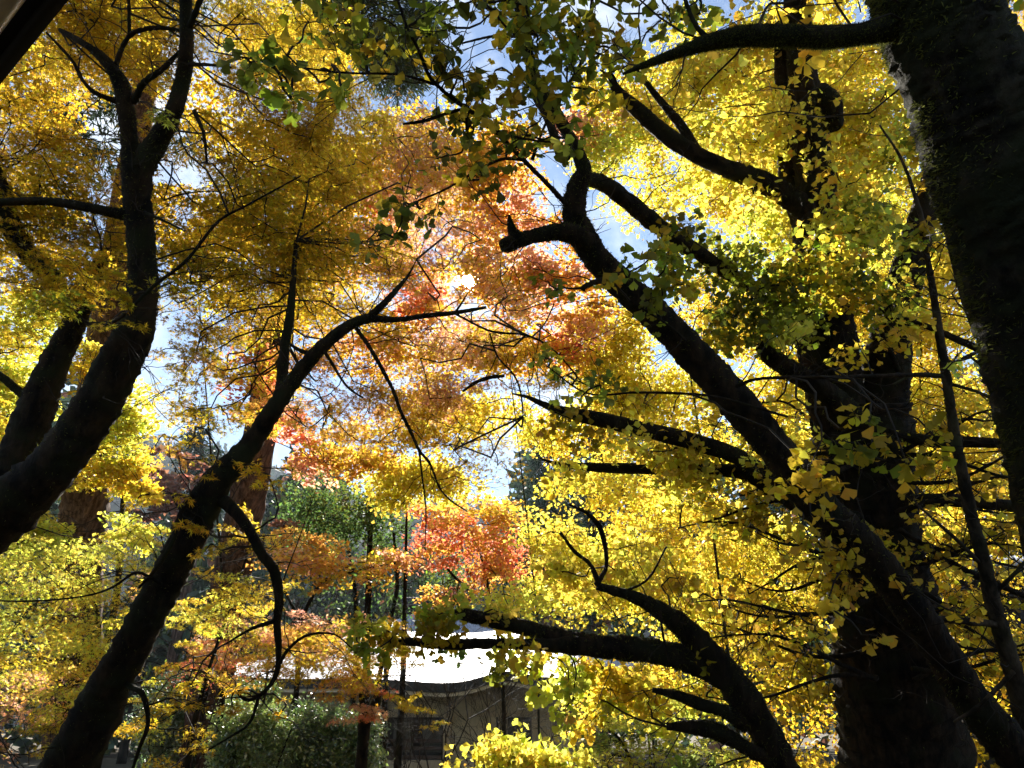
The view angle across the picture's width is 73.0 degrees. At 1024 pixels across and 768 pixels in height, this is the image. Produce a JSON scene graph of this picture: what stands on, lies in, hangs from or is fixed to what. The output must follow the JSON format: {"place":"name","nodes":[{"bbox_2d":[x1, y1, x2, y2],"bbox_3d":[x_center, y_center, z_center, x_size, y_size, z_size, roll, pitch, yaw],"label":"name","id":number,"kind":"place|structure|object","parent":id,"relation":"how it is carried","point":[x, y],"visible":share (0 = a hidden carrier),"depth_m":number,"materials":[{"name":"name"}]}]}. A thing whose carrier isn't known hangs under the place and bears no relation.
{"place":"outdoors","nodes":[
{"label":"outdoors","id":0,"kind":"place"},
{"bbox_2d":[0,0,67,83],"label":"building eave","id":1,"kind":"object","parent":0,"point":[24,24],"visible":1,"depth_m":1.86,"materials":[{"name":"wood"}]},
{"bbox_2d":[0,391,837,733],"bbox_3d":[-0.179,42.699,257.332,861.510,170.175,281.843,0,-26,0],"label":"hillside","id":2,"kind":"structure","parent":0,"point":[275,473],"depth_m":211.75,"materials":[{"name":"orange plant"}]},
{"bbox_2d":[0,733,838,767],"bbox_3d":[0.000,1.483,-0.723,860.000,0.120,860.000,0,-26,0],"label":"ground","id":3,"kind":"structure","parent":0,"point":[109,761],"depth_m":35.56,"materials":[{"name":"plant"}]},
{"bbox_2d":[0,282,169,663],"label":"maple tree","id":4,"kind":"object","parent":3,"relation":"on","point":[127,432],"visible":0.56,"depth_m":10.90,"materials":[{"name":"yellow plant"}]},
{"bbox_2d":[0,522,186,767],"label":"maple tree","id":5,"kind":"object","parent":3,"relation":"on","point":[70,691],"visible":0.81,"depth_m":8.10,"materials":[{"name":"yellow plant"}]},
{"bbox_2d":[5,0,223,760],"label":"cedar tree","id":6,"kind":"object","parent":3,"relation":"on","point":[87,505],"visible":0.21,"depth_m":11.80,"materials":[{"name":"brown plant"}]},
{"bbox_2d":[0,572,266,766],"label":"maple tree","id":7,"kind":"object","parent":3,"relation":"on","point":[203,667],"visible":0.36,"depth_m":10.25,"materials":[{"name":"orange plant"}]},
{"bbox_2d":[114,444,210,763],"bbox_3d":[-16.612,9.079,30.972,5.436,14.035,3.993,0,-26,0],"label":"rusty tree","id":8,"kind":"object","parent":3,"relation":"on","point":[169,482],"visible":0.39,"depth_m":32.49,"materials":[{"name":"brown plant"}]},
{"bbox_2d":[121,659,250,767],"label":"bush","id":9,"kind":"object","parent":3,"relation":"on","point":[178,722],"visible":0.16,"depth_m":13.58,"materials":[{"name":"green plant"}]},
{"bbox_2d":[146,400,229,754],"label":"conifer tree","id":10,"kind":"object","parent":3,"relation":"on","point":[200,449],"visible":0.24,"depth_m":41.39,"materials":[{"name":"plant"}]},
{"bbox_2d":[0,0,402,612],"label":"maple tree","id":11,"kind":"object","parent":3,"relation":"on","point":[43,462],"visible":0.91,"depth_m":5.93,"materials":[{"name":"yellow plant"}]},
{"bbox_2d":[113,503,303,767],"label":"maple tree","id":12,"kind":"object","parent":3,"relation":"on","point":[191,735],"visible":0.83,"depth_m":7.41,"materials":[{"name":"yellow plant"}]},
{"bbox_2d":[0,0,489,767],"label":"maple tree","id":13,"kind":"object","parent":3,"relation":"on","point":[50,90],"visible":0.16,"depth_m":11.17,"materials":[{"name":"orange plant"}]},
{"bbox_2d":[200,691,307,767],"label":"bush","id":14,"kind":"object","parent":3,"relation":"on","point":[258,741],"visible":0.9,"depth_m":10.29,"materials":[{"name":"green plant"}]},
{"bbox_2d":[216,678,295,765],"bbox_3d":[-4.412,6.183,11.692,1.278,2.346,1.037,0,-26,0],"label":"bush","id":15,"kind":"object","parent":3,"relation":"on","point":[270,698],"visible":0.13,"depth_m":11.97,"materials":[{"name":"green plant"}]},
{"bbox_2d":[257,485,282,641],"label":"conifer tree","id":16,"kind":"object","parent":3,"relation":"on","point":[269,493],"visible":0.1,"depth_m":51.66,"materials":[{"name":"plant"}]},
{"bbox_2d":[124,572,423,747],"bbox_3d":[-4.395,5.776,13.848,6.455,4.975,5.289,-4,-26,8],"label":"maple tree","id":17,"kind":"object","parent":3,"relation":"on","point":[305,599],"visible":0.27,"depth_m":13.46,"materials":[{"name":"brown plant"}]},
{"bbox_2d":[288,471,323,624],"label":"conifer tree","id":18,"kind":"object","parent":3,"relation":"on","point":[296,604],"depth_m":58.64,"materials":[{"name":"plant"}]},
{"bbox_2d":[0,88,622,767],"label":"maple tree","id":19,"kind":"object","parent":3,"relation":"on","point":[88,728],"visible":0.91,"depth_m":6.61,"materials":[{"name":"orange plant"}]},
{"bbox_2d":[176,0,457,767],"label":"cedar tree","id":20,"kind":"object","parent":3,"relation":"on","point":[251,499],"visible":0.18,"depth_m":13.32,"materials":[{"name":"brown plant"}]},
{"bbox_2d":[185,609,451,767],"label":"maple tree","id":21,"kind":"object","parent":3,"relation":"on","point":[366,718],"visible":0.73,"depth_m":8.75,"materials":[{"name":"orange plant"}]},
{"bbox_2d":[269,690,395,767],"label":"bush","id":22,"kind":"object","parent":3,"relation":"on","point":[333,752],"visible":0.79,"depth_m":10.78,"materials":[{"name":"green plant"}]},
{"bbox_2d":[212,144,467,703],"bbox_3d":[-2.952,1.498,11.221,4.141,10.344,3.614,-12,-28,22],"label":"maple tree","id":23,"kind":"object","parent":3,"relation":"on","point":[311,460],"visible":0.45,"depth_m":11.84,"materials":[{"name":"orange plant"}]},
{"bbox_2d":[245,518,454,760],"bbox_3d":[-3.037,4.919,12.486,3.959,5.330,2.431,0,-26,0],"label":"maple tree","id":24,"kind":"object","parent":3,"relation":"on","point":[330,567],"visible":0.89,"depth_m":12.87,"materials":[{"name":"orange plant"}]},
{"bbox_2d":[269,463,473,767],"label":"evergreen tree","id":25,"kind":"object","parent":3,"relation":"on","point":[315,517],"visible":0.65,"depth_m":14.97,"materials":[{"name":"green plant"}]},
{"bbox_2d":[372,682,453,767],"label":"bare shrub","id":26,"kind":"object","parent":3,"relation":"on","point":[404,737],"visible":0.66,"depth_m":13.33,"materials":[{"name":"brown plant"}]},
{"bbox_2d":[259,530,599,767],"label":"bare shrub","id":27,"kind":"object","parent":3,"relation":"on","point":[411,731],"visible":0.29,"depth_m":14.34,"materials":[{"name":"brown plant"}]},
{"bbox_2d":[347,387,583,767],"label":"ginkgo tree","id":28,"kind":"object","parent":3,"relation":"on","point":[399,484],"visible":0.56,"depth_m":12.85,"materials":[{"name":"yellow plant"}]},
{"bbox_2d":[395,489,545,748],"bbox_3d":[-0.773,4.986,13.281,3.182,5.888,2.521,0,-26,0],"label":"maple tree","id":29,"kind":"object","parent":3,"relation":"on","point":[495,558],"visible":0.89,"depth_m":13.75,"materials":[{"name":"orange plant"}]},
{"bbox_2d":[390,630,560,767],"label":"bare shrub","id":30,"kind":"object","parent":3,"relation":"on","point":[473,678],"visible":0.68,"depth_m":13.83,"materials":[{"name":"brown plant"}]},
{"bbox_2d":[364,106,626,740],"bbox_3d":[-0.026,0.820,10.619,4.013,11.036,4.459,13,-29,-25],"label":"maple tree","id":31,"kind":"object","parent":3,"relation":"on","point":[522,201],"visible":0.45,"depth_m":11.83,"materials":[{"name":"orange plant"}]},
{"bbox_2d":[0,341,1023,757],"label":"distant wood","id":32,"kind":"object","parent":3,"relation":"on","point":[206,563],"visible":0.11,"depth_m":43.01,"materials":[{"name":"plant"}]},
{"bbox_2d":[427,685,602,767],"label":"bare shrub","id":33,"kind":"object","parent":3,"relation":"on","point":[479,714],"visible":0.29,"depth_m":12.80,"materials":[{"name":"brown plant"}]},
{"bbox_2d":[439,718,618,767],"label":"ginkgo shrub","id":34,"kind":"object","parent":3,"relation":"on","point":[501,756],"visible":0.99,"depth_m":6.01,"materials":[{"name":"yellow plant"}]},
{"bbox_2d":[499,428,587,625],"bbox_3d":[2.092,11.335,38.967,5.793,16.992,6.326,21,-33,-37],"label":"conifer tree","id":35,"kind":"object","parent":3,"relation":"on","point":[533,467],"visible":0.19,"depth_m":39.62,"materials":[{"name":"plant"}]},
{"bbox_2d":[341,471,845,767],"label":"ginkgo tree","id":36,"kind":"object","parent":3,"relation":"on","point":[744,709],"visible":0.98,"depth_m":5.16,"materials":[{"name":"yellow plant"}]},
{"bbox_2d":[571,406,622,750],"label":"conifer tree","id":37,"kind":"object","parent":3,"relation":"on","point":[591,524],"visible":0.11,"depth_m":45.66,"materials":[{"name":"plant"}]},
{"bbox_2d":[472,461,736,767],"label":"ginkgo tree","id":38,"kind":"object","parent":3,"relation":"on","point":[649,586],"visible":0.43,"depth_m":11.79,"materials":[{"name":"yellow plant"}]},
{"bbox_2d":[208,0,1023,767],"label":"ginkgo tree","id":39,"kind":"object","parent":3,"relation":"on","point":[806,488],"visible":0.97,"depth_m":3.79,"materials":[{"name":"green plant"}]},
{"bbox_2d":[524,297,760,767],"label":"ginkgo tree","id":40,"kind":"object","parent":3,"relation":"on","point":[629,339],"visible":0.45,"depth_m":12.74,"materials":[{"name":"yellow plant"}]},
{"bbox_2d":[552,698,762,767],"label":"maple shrub","id":41,"kind":"object","parent":3,"relation":"on","point":[611,739],"visible":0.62,"depth_m":6.99,"materials":[{"name":"green plant"}]},
{"bbox_2d":[563,0,837,767],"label":"ginkgo tree","id":42,"kind":"object","parent":3,"relation":"on","point":[637,133],"visible":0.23,"depth_m":11.91,"materials":[{"name":"yellow plant"}]},
{"bbox_2d":[634,477,838,767],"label":"ginkgo tree","id":43,"kind":"object","parent":3,"relation":"on","point":[725,557],"visible":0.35,"depth_m":12.56,"materials":[{"name":"yellow plant"}]},
{"bbox_2d":[494,0,1023,767],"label":"ginkgo tree","id":44,"kind":"object","parent":3,"relation":"on","point":[812,180],"visible":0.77,"depth_m":5.93,"materials":[{"name":"yellow plant"}]},
{"bbox_2d":[707,496,819,738],"bbox_3d":[10.300,10.535,30.252,5.245,10.800,6.038,-9,-27,18],"label":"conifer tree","id":45,"kind":"object","parent":3,"relation":"on","point":[771,666],"visible":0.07,"depth_m":29.43,"materials":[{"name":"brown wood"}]},
{"bbox_2d":[593,0,1023,710],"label":"ginkgo tree","id":46,"kind":"object","parent":3,"relation":"on","point":[955,68],"visible":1,"depth_m":2.53,"materials":[{"name":"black plant"}]},
{"bbox_2d":[744,0,971,348],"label":"ginkgo tree","id":47,"kind":"object","parent":3,"relation":"on","point":[864,65],"visible":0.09,"depth_m":11.81,"materials":[{"name":"yellow plant"}]},
{"bbox_2d":[859,185,916,367],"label":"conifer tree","id":48,"kind":"object","parent":3,"relation":"on","point":[889,201],"visible":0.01,"depth_m":25.84,"materials":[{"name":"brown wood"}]},
{"bbox_2d":[836,124,1023,730],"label":"slender tree","id":49,"kind":"object","parent":3,"relation":"on","point":[998,629],"visible":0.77,"depth_m":4.97,"materials":[{"name":"black plant"}]},
{"bbox_2d":[851,229,1023,767],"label":"ginkgo tree","id":50,"kind":"object","parent":3,"relation":"on","point":[927,363],"visible":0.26,"depth_m":12.64,"materials":[{"name":"yellow plant"}]},
{"bbox_2d":[851,181,1023,766],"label":"slender tree","id":51,"kind":"object","parent":3,"relation":"on","point":[1006,678],"visible":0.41,"depth_m":4.01,"materials":[{"name":"black plant"}]},
{"bbox_2d":[1009,0,1023,30],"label":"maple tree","id":52,"kind":"object","parent":3,"relation":"on","point":[1021,21],"visible":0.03,"depth_m":9.94,"materials":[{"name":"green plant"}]},
{"bbox_2d":[235,597,651,767],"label":"temple building","id":53,"kind":"structure","parent":0,"point":[433,751],"depth_m":21.20,"materials":[{"name":"paint"}]},
{"bbox_2d":[0,0,1023,583],"label":"sky","id":54,"kind":"structure","parent":0,"point":[613,238],"materials":[{"name":"white"}]},
{"bbox_2d":[940,555,1023,767],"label":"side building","id":55,"kind":"structure","parent":0,"point":[989,762],"depth_m":15.10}
]}

